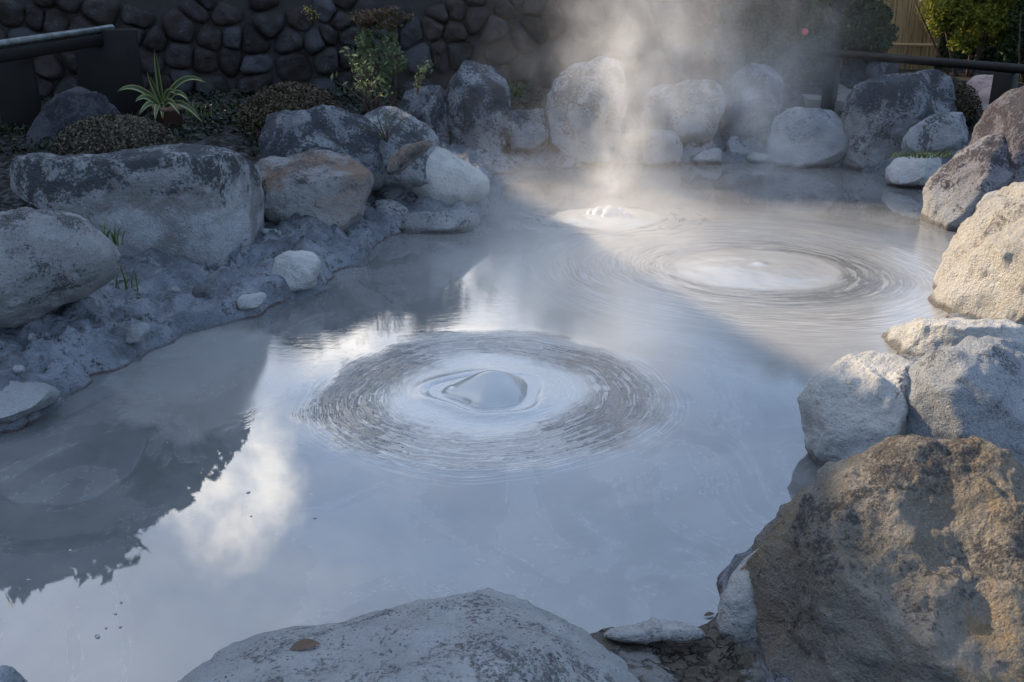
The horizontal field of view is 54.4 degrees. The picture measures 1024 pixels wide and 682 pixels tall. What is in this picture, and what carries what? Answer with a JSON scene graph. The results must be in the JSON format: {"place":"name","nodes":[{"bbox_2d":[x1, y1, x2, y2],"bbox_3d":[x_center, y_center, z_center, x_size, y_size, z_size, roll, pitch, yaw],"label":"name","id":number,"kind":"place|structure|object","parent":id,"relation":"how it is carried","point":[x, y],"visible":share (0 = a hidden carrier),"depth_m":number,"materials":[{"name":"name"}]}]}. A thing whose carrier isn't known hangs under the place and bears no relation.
{"place":"outdoors","nodes":[
{"label":"outdoors","id":0,"kind":"place"},
{"bbox_2d":[0,1,1023,681],"bbox_3d":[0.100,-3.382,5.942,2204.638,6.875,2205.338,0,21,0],"label":"ground","id":1,"kind":"structure","parent":0,"point":[78,347],"depth_m":6.10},
{"bbox_2d":[0,665,27,681],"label":"boulder","id":2,"kind":"object","parent":1,"relation":"on","point":[9,673],"visible":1,"depth_m":2.25,"materials":[{"name":"stone"}]},
{"bbox_2d":[12,365,24,373],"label":"pebble","id":3,"kind":"object","parent":1,"relation":"on","point":[18,369],"visible":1,"depth_m":4.84,"materials":[{"name":"grey stone"}]},
{"bbox_2d":[0,381,59,423],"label":"boulder","id":4,"kind":"object","parent":1,"relation":"on","point":[19,400],"visible":0.91,"depth_m":4.59,"materials":[{"name":"grey stone"}]},
{"bbox_2d":[27,331,44,341],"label":"pebble","id":5,"kind":"object","parent":1,"relation":"on","point":[32,336],"visible":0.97,"depth_m":5.09,"materials":[{"name":"stone"}]},
{"bbox_2d":[0,207,120,328],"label":"boulder","id":6,"kind":"object","parent":1,"relation":"on","point":[51,261],"visible":0.98,"depth_m":5.07,"materials":[{"name":"grey stone"}]},
{"bbox_2d":[0,24,146,131],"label":"railing","id":7,"kind":"object","parent":1,"relation":"on","point":[108,61],"visible":0.66,"depth_m":9.96,"materials":[{"name":"grey metal"}]},
{"bbox_2d":[24,86,122,148],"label":"boulder","id":8,"kind":"object","parent":1,"relation":"on","point":[59,112],"visible":0.43,"depth_m":8.83,"materials":[{"name":"grey stone"}]},
{"bbox_2d":[86,213,140,245],"bbox_3d":[-2.516,-0.711,6.215,0.439,0.230,0.328,0,21,0],"label":"grass tuft","id":9,"kind":"object","parent":1,"relation":"on","point":[115,239],"visible":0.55,"depth_m":6.24,"materials":[{"name":"green plant"}]},
{"bbox_2d":[50,113,179,155],"bbox_3d":[-3.179,-1.560,7.990,1.038,0.536,0.898,0,21,0],"label":"clipped bush","id":10,"kind":"object","parent":1,"relation":"on","point":[102,133],"visible":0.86,"depth_m":7.73,"materials":[{"name":"green plant"}]},
{"bbox_2d":[115,263,140,290],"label":"grass tuft","id":11,"kind":"object","parent":1,"relation":"on","point":[126,286],"visible":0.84,"depth_m":5.84,"materials":[{"name":"green plant"}]},
{"bbox_2d":[9,143,264,269],"bbox_3d":[-2.556,-0.825,6.946,1.560,1.121,1.130,0,21,0],"label":"boulder","id":12,"kind":"object","parent":1,"relation":"on","point":[199,204],"visible":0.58,"depth_m":6.44,"materials":[{"name":"grey stone"}]},
{"bbox_2d":[132,314,142,319],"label":"pebble","id":13,"kind":"object","parent":1,"relation":"on","point":[137,317],"visible":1,"depth_m":5.65,"materials":[{"name":"grey stone"}]},
{"bbox_2d":[125,322,151,343],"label":"stone","id":14,"kind":"object","parent":1,"relation":"on","point":[137,333],"visible":1,"depth_m":5.38,"materials":[{"name":"grey stone"}]},
{"bbox_2d":[118,49,205,131],"bbox_3d":[-3.309,-2.436,9.672,0.877,0.799,0.448,3,21,8],"label":"potted plant","id":15,"kind":"object","parent":1,"relation":"on","point":[166,108],"visible":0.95,"depth_m":9.68,"materials":[{"name":"green plant"}]},
{"bbox_2d":[170,287,180,292],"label":"pebble","id":16,"kind":"object","parent":1,"relation":"on","point":[175,290],"visible":1,"depth_m":5.94,"materials":[{"name":"grey stone"}]},
{"bbox_2d":[192,285,206,297],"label":"pebble","id":17,"kind":"object","parent":1,"relation":"on","point":[199,291],"visible":1,"depth_m":6.02,"materials":[{"name":"grey stone"}]},
{"bbox_2d":[182,96,216,117],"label":"grass tuft","id":18,"kind":"object","parent":1,"relation":"on","point":[190,113],"visible":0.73,"depth_m":10.20,"materials":[{"name":"green plant"}]},
{"bbox_2d":[240,240,251,246],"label":"pebble","id":19,"kind":"object","parent":1,"relation":"on","point":[245,242],"visible":0.48,"depth_m":6.74,"materials":[{"name":"grey stone"}]},
{"bbox_2d":[237,292,266,309],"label":"stone","id":20,"kind":"object","parent":1,"relation":"on","point":[249,301],"visible":0.98,"depth_m":6.04,"materials":[{"name":"grey stone"}]},
{"bbox_2d":[258,228,276,233],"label":"stone","id":21,"kind":"object","parent":1,"relation":"on","point":[265,230],"visible":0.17,"depth_m":7.05,"materials":[{"name":"grey stone"}]},
{"bbox_2d":[0,82,544,155],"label":"ground cover","id":22,"kind":"object","parent":1,"relation":"on","point":[221,118],"visible":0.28,"depth_m":10.59,"materials":[{"name":"green plant"}]},
{"bbox_2d":[237,81,339,138],"bbox_3d":[-2.097,-2.067,9.607,1.106,0.867,0.984,0,21,0],"label":"clipped bush","id":23,"kind":"object","parent":1,"relation":"on","point":[278,97],"visible":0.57,"depth_m":9.32,"materials":[{"name":"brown plant"}]},
{"bbox_2d":[272,250,321,290],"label":"stone","id":24,"kind":"object","parent":1,"relation":"on","point":[299,270],"visible":0.8,"depth_m":6.39,"materials":[{"name":"grey stone"}]},
{"bbox_2d":[254,149,373,230],"bbox_3d":[-1.525,-1.094,7.578,0.927,0.652,0.731,0,21,0],"label":"boulder","id":25,"kind":"object","parent":1,"relation":"on","point":[328,187],"visible":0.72,"depth_m":7.36,"materials":[{"name":"grey stone"}]},
{"bbox_2d":[258,104,384,190],"bbox_3d":[-1.566,-1.544,8.078,1.078,0.747,0.796,0,21,0],"label":"boulder","id":26,"kind":"object","parent":1,"relation":"on","point":[287,133],"visible":0.56,"depth_m":7.86,"materials":[{"name":"stone"}]},
{"bbox_2d":[354,100,412,141],"bbox_3d":[-1.032,-1.753,7.929,0.456,0.327,0.292,-19,28,-41],"label":"leafy plant","id":27,"kind":"object","parent":26,"relation":"on","point":[385,139],"visible":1,"depth_m":7.93,"materials":[{"name":"green plant"}]},
{"bbox_2d":[330,46,393,105],"bbox_3d":[-1.323,-2.320,8.728,0.592,0.519,0.343,0,21,0],"label":"leafy plant","id":28,"kind":"object","parent":1,"relation":"on","point":[361,88],"visible":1,"depth_m":8.73,"materials":[{"name":"green plant"}]},
{"bbox_2d":[346,6,415,113],"bbox_3d":[-1.429,-2.962,10.939,0.777,1.371,0.592,0,21,0],"label":"shrub","id":29,"kind":"object","parent":1,"relation":"on","point":[376,18],"visible":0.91,"depth_m":10.78,"materials":[{"name":"green plant"}]},
{"bbox_2d":[364,106,442,191],"bbox_3d":[-0.904,-1.590,8.349,0.727,0.725,0.637,0,21,0],"label":"boulder","id":30,"kind":"object","parent":1,"relation":"on","point":[410,177],"visible":0.52,"depth_m":8.14,"materials":[{"name":"grey stone"}]},
{"bbox_2d":[178,588,639,681],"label":"boulder","id":31,"kind":"object","parent":1,"relation":"on","point":[487,635],"visible":1,"depth_m":2.19,"materials":[{"name":"grey stone"}]},
{"bbox_2d":[289,638,320,649],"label":"dead leaf","id":32,"kind":"object","parent":31,"relation":"on","point":[303,644],"visible":1,"depth_m":2.25,"materials":[{"name":"brown plant"}]},
{"bbox_2d":[387,140,432,175],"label":"stone","id":33,"kind":"object","parent":1,"relation":"on","point":[405,156],"visible":1,"depth_m":7.76,"materials":[{"name":"grey stone"}]},
{"bbox_2d":[0,0,846,98],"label":"stone wall","id":34,"kind":"structure","parent":1,"relation":"on","point":[226,46],"depth_m":12.61,"materials":[{"name":"grey stone"}]},
{"bbox_2d":[301,5,318,22],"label":"leafy plant","id":35,"kind":"object","parent":34,"relation":"attached to","point":[308,12],"visible":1,"depth_m":11.34,"materials":[{"name":"green plant"}]},
{"bbox_2d":[398,85,450,143],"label":"boulder","id":36,"kind":"object","parent":1,"relation":"on","point":[427,104],"visible":0.41,"depth_m":10.56,"materials":[{"name":"stone"}]},
{"bbox_2d":[413,57,435,94],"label":"leafy plant","id":37,"kind":"object","parent":1,"relation":"on","point":[423,69],"visible":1,"depth_m":10.29,"materials":[{"name":"green plant"}]},
{"bbox_2d":[401,209,475,233],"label":"stone","id":38,"kind":"object","parent":1,"relation":"on","point":[454,221],"visible":0.77,"depth_m":8.00,"materials":[{"name":"stone"}]},
{"bbox_2d":[0,162,956,681],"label":"mud pool","id":39,"kind":"structure","parent":1,"relation":"in","point":[660,464],"depth_m":4.54,"materials":[{"name":"grey liquid"}]},
{"bbox_2d":[372,199,408,229],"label":"stone","id":40,"kind":"object","parent":39,"relation":"on","point":[397,211],"visible":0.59,"depth_m":8.02,"materials":[{"name":"stone"}]},
{"bbox_2d":[376,187,415,204],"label":"stone","id":41,"kind":"object","parent":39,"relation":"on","point":[402,195],"visible":0.34,"depth_m":8.34,"materials":[{"name":"stone"}]},
{"bbox_2d":[412,147,489,205],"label":"boulder","id":42,"kind":"object","parent":39,"relation":"on","point":[452,178],"visible":0.54,"depth_m":8.21,"materials":[{"name":"grey stone"}]},
{"bbox_2d":[404,362,569,426],"bbox_3d":[-0.115,0.217,5.005,0.920,0.115,0.920,0,21,0],"label":"mud bubble","id":43,"kind":"object","parent":39,"relation":"on","point":[489,384],"visible":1,"depth_m":4.93,"materials":[{"name":"grey liquid"}]},
{"bbox_2d":[558,205,657,229],"bbox_3d":[0.821,-1.111,8.518,0.880,0.116,0.880,0,21,0],"label":"mud bubble","id":44,"kind":"object","parent":39,"relation":"on","point":[610,217],"visible":1,"depth_m":8.42,"materials":[{"name":"grey liquid"}]},
{"bbox_2d":[692,148,721,163],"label":"stone","id":45,"kind":"object","parent":39,"relation":"on","point":[712,156],"visible":0.98,"depth_m":10.83,"materials":[{"name":"grey stone"}]},
{"bbox_2d":[725,136,762,154],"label":"stone","id":46,"kind":"object","parent":39,"relation":"on","point":[749,146],"visible":0.63,"depth_m":10.99,"materials":[{"name":"grey stone"}]},
{"bbox_2d":[661,245,848,295],"bbox_3d":[1.733,-0.536,7.073,1.440,0.052,1.440,0,21,0],"label":"mud bubble","id":47,"kind":"object","parent":39,"relation":"on","point":[768,271],"visible":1,"depth_m":6.96,"materials":[{"name":"grey liquid"}]},
{"bbox_2d":[746,152,770,163],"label":"stone","id":48,"kind":"object","parent":39,"relation":"on","point":[757,158],"visible":0.92,"depth_m":10.84,"materials":[{"name":"grey stone"}]},
{"bbox_2d":[446,60,510,154],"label":"boulder","id":49,"kind":"object","parent":1,"relation":"on","point":[478,100],"visible":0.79,"depth_m":10.50,"materials":[{"name":"stone"}]},
{"bbox_2d":[505,77,529,98],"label":"grass tuft","id":50,"kind":"object","parent":1,"relation":"on","point":[514,87],"visible":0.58,"depth_m":12.37,"materials":[{"name":"green plant"}]},
{"bbox_2d":[505,108,549,153],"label":"boulder","id":51,"kind":"object","parent":1,"relation":"on","point":[528,131],"visible":0.7,"depth_m":10.59,"materials":[{"name":"stone"}]},
{"bbox_2d":[545,56,626,165],"bbox_3d":[0.797,-2.501,10.868,0.876,1.176,0.812,0,21,0],"label":"boulder","id":52,"kind":"object","parent":1,"relation":"on","point":[586,107],"visible":0.91,"depth_m":10.60,"materials":[{"name":"grey stone"}]},
{"bbox_2d":[603,617,705,644],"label":"stone","id":53,"kind":"object","parent":1,"relation":"on","point":[652,629],"visible":1,"depth_m":3.07,"materials":[{"name":"grey stone"}]},
{"bbox_2d":[641,129,682,166],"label":"boulder","id":54,"kind":"object","parent":1,"relation":"on","point":[661,148],"visible":0.84,"depth_m":10.71,"materials":[{"name":"grey stone"}]},
{"bbox_2d":[642,79,725,142],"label":"boulder","id":55,"kind":"object","parent":1,"relation":"on","point":[685,111],"visible":0.78,"depth_m":10.89,"materials":[{"name":"grey stone"}]},
{"bbox_2d":[716,549,757,643],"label":"boulder","id":56,"kind":"object","parent":1,"relation":"on","point":[736,617],"visible":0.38,"depth_m":3.10,"materials":[{"name":"grey stone"}]},
{"bbox_2d":[718,62,783,142],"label":"boulder","id":57,"kind":"object","parent":1,"relation":"on","point":[753,92],"visible":0.77,"depth_m":10.94,"materials":[{"name":"grey stone"}]},
{"bbox_2d":[698,0,838,87],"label":"camellia bush","id":58,"kind":"object","parent":1,"relation":"on","point":[777,26],"visible":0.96,"depth_m":12.69,"materials":[{"name":"green plant"}]},
{"bbox_2d":[802,29,807,34],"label":"flower","id":59,"kind":"object","parent":58,"relation":"attached to","point":[804,31],"visible":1,"depth_m":12.38,"materials":[{"name":"pink plant"}]},
{"bbox_2d":[767,107,847,168],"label":"boulder","id":60,"kind":"object","parent":1,"relation":"on","point":[800,137],"visible":0.92,"depth_m":10.58,"materials":[{"name":"grey stone"}]},
{"bbox_2d":[839,60,866,80],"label":"stone","id":61,"kind":"object","parent":1,"relation":"on","point":[853,70],"visible":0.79,"depth_m":13.96,"materials":[{"name":"grey stone"}]},
{"bbox_2d":[797,350,912,466],"bbox_3d":[1.527,0.355,4.333,0.539,0.542,0.503,0,21,0],"label":"boulder","id":62,"kind":"object","parent":1,"relation":"on","point":[851,404],"visible":0.66,"depth_m":4.18,"materials":[{"name":"grey stone"}]},
{"bbox_2d":[833,0,898,65],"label":"bush","id":63,"kind":"object","parent":1,"relation":"on","point":[874,17],"visible":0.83,"depth_m":13.68,"materials":[{"name":"green plant"}]},
{"bbox_2d":[740,434,1023,681],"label":"boulder","id":64,"kind":"object","parent":1,"relation":"on","point":[898,558],"visible":0.94,"depth_m":2.76,"materials":[{"name":"stone"}]},
{"bbox_2d":[866,61,899,79],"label":"stone","id":65,"kind":"object","parent":1,"relation":"on","point":[875,69],"visible":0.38,"depth_m":13.94,"materials":[{"name":"grey stone"}]},
{"bbox_2d":[840,0,940,69],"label":"reed screen","id":66,"kind":"object","parent":1,"relation":"on","point":[908,43],"visible":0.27,"depth_m":15.39,"materials":[{"name":"brown wicker"}]},
{"bbox_2d":[841,69,956,170],"bbox_3d":[4.133,-2.301,10.669,1.226,1.199,1.050,0,21,0],"label":"boulder","id":67,"kind":"object","parent":1,"relation":"on","point":[883,114],"visible":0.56,"depth_m":10.34,"materials":[{"name":"stone"}]},
{"bbox_2d":[885,153,941,187],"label":"boulder","id":68,"kind":"object","parent":1,"relation":"on","point":[911,172],"visible":0.59,"depth_m":9.64,"materials":[{"name":"grey stone"}]},
{"bbox_2d":[881,149,956,158],"bbox_3d":[3.701,-1.670,8.843,0.896,0.069,0.346,0,21,0],"label":"grass fringe","id":69,"kind":"object","parent":1,"relation":"on","point":[924,155],"depth_m":8.83,"materials":[{"name":"green plant"}]},
{"bbox_2d":[820,49,1023,110],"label":"railing","id":70,"kind":"object","parent":1,"relation":"on","point":[1005,77],"visible":0.61,"depth_m":10.95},
{"bbox_2d":[901,112,967,155],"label":"boulder","id":71,"kind":"object","parent":1,"relation":"on","point":[938,132],"visible":0.88,"depth_m":9.62,"materials":[{"name":"grey stone"}]},
{"bbox_2d":[846,0,1023,67],"bbox_3d":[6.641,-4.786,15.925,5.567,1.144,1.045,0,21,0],"label":"hedge","id":72,"kind":"object","parent":1,"relation":"on","point":[989,54],"visible":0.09,"depth_m":15.75,"materials":[{"name":"green plant"}]},
{"bbox_2d":[881,317,1023,355],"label":"boulder","id":73,"kind":"object","parent":1,"relation":"on","point":[919,336],"visible":0.38,"depth_m":5.33,"materials":[{"name":"grey stone"}]},
{"bbox_2d":[905,335,1023,467],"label":"boulder","id":74,"kind":"object","parent":1,"relation":"on","point":[967,386],"visible":0.54,"depth_m":3.96,"materials":[{"name":"stone"}]},
{"bbox_2d":[950,76,983,121],"bbox_3d":[4.614,-2.616,11.083,1.221,0.732,0.958,0,21,0],"label":"clipped bush","id":75,"kind":"object","parent":1,"relation":"on","point":[967,102],"visible":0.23,"depth_m":10.79,"materials":[{"name":"green plant"}]},
{"bbox_2d":[920,134,1014,230],"bbox_3d":[3.843,-1.297,8.297,0.746,0.890,0.803,0,21,0],"label":"boulder","id":76,"kind":"object","parent":1,"relation":"on","point":[960,183],"visible":0.61,"depth_m":8.06,"materials":[{"name":"grey stone"}]},
{"bbox_2d":[913,0,1023,76],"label":"bush","id":77,"kind":"object","parent":1,"relation":"on","point":[991,19],"visible":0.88,"depth_m":14.10,"materials":[{"name":"green plant"}]},
{"bbox_2d":[927,182,1023,324],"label":"boulder","id":78,"kind":"object","parent":1,"relation":"on","point":[979,274],"visible":0.69,"depth_m":5.96,"materials":[{"name":"beige stone"}]},
{"bbox_2d":[966,74,992,92],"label":"stone","id":79,"kind":"object","parent":1,"relation":"on","point":[978,83],"visible":0.3,"depth_m":12.16,"materials":[{"name":"grey stone"}]},
{"bbox_2d":[975,87,990,102],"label":"stone","id":80,"kind":"object","parent":1,"relation":"on","point":[984,94],"visible":0.18,"depth_m":11.76,"materials":[{"name":"grey stone"}]},
{"bbox_2d":[975,189,999,210],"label":"stone","id":81,"kind":"object","parent":1,"relation":"on","point":[980,202],"visible":0.21,"depth_m":7.90,"materials":[{"name":"beige stone"}]},
{"bbox_2d":[969,86,1023,185],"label":"boulder","id":82,"kind":"object","parent":1,"relation":"on","point":[1003,114],"visible":0.52,"depth_m":8.02,"materials":[{"name":"grey stone"}]},
{"bbox_2d":[996,0,1023,82],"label":"bush","id":83,"kind":"object","parent":1,"relation":"on","point":[1017,50],"visible":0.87,"depth_m":13.66,"materials":[{"name":"green plant"}]},
{"bbox_2d":[704,612,713,615],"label":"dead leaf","id":84,"kind":"object","parent":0,"point":[708,613],"visible":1,"depth_m":3.28,"materials":[{"name":"brown plant"}]},
{"bbox_2d":[802,84,988,116],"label":"path","id":85,"kind":"structure","parent":0,"point":[811,100],"depth_m":12.11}
]}

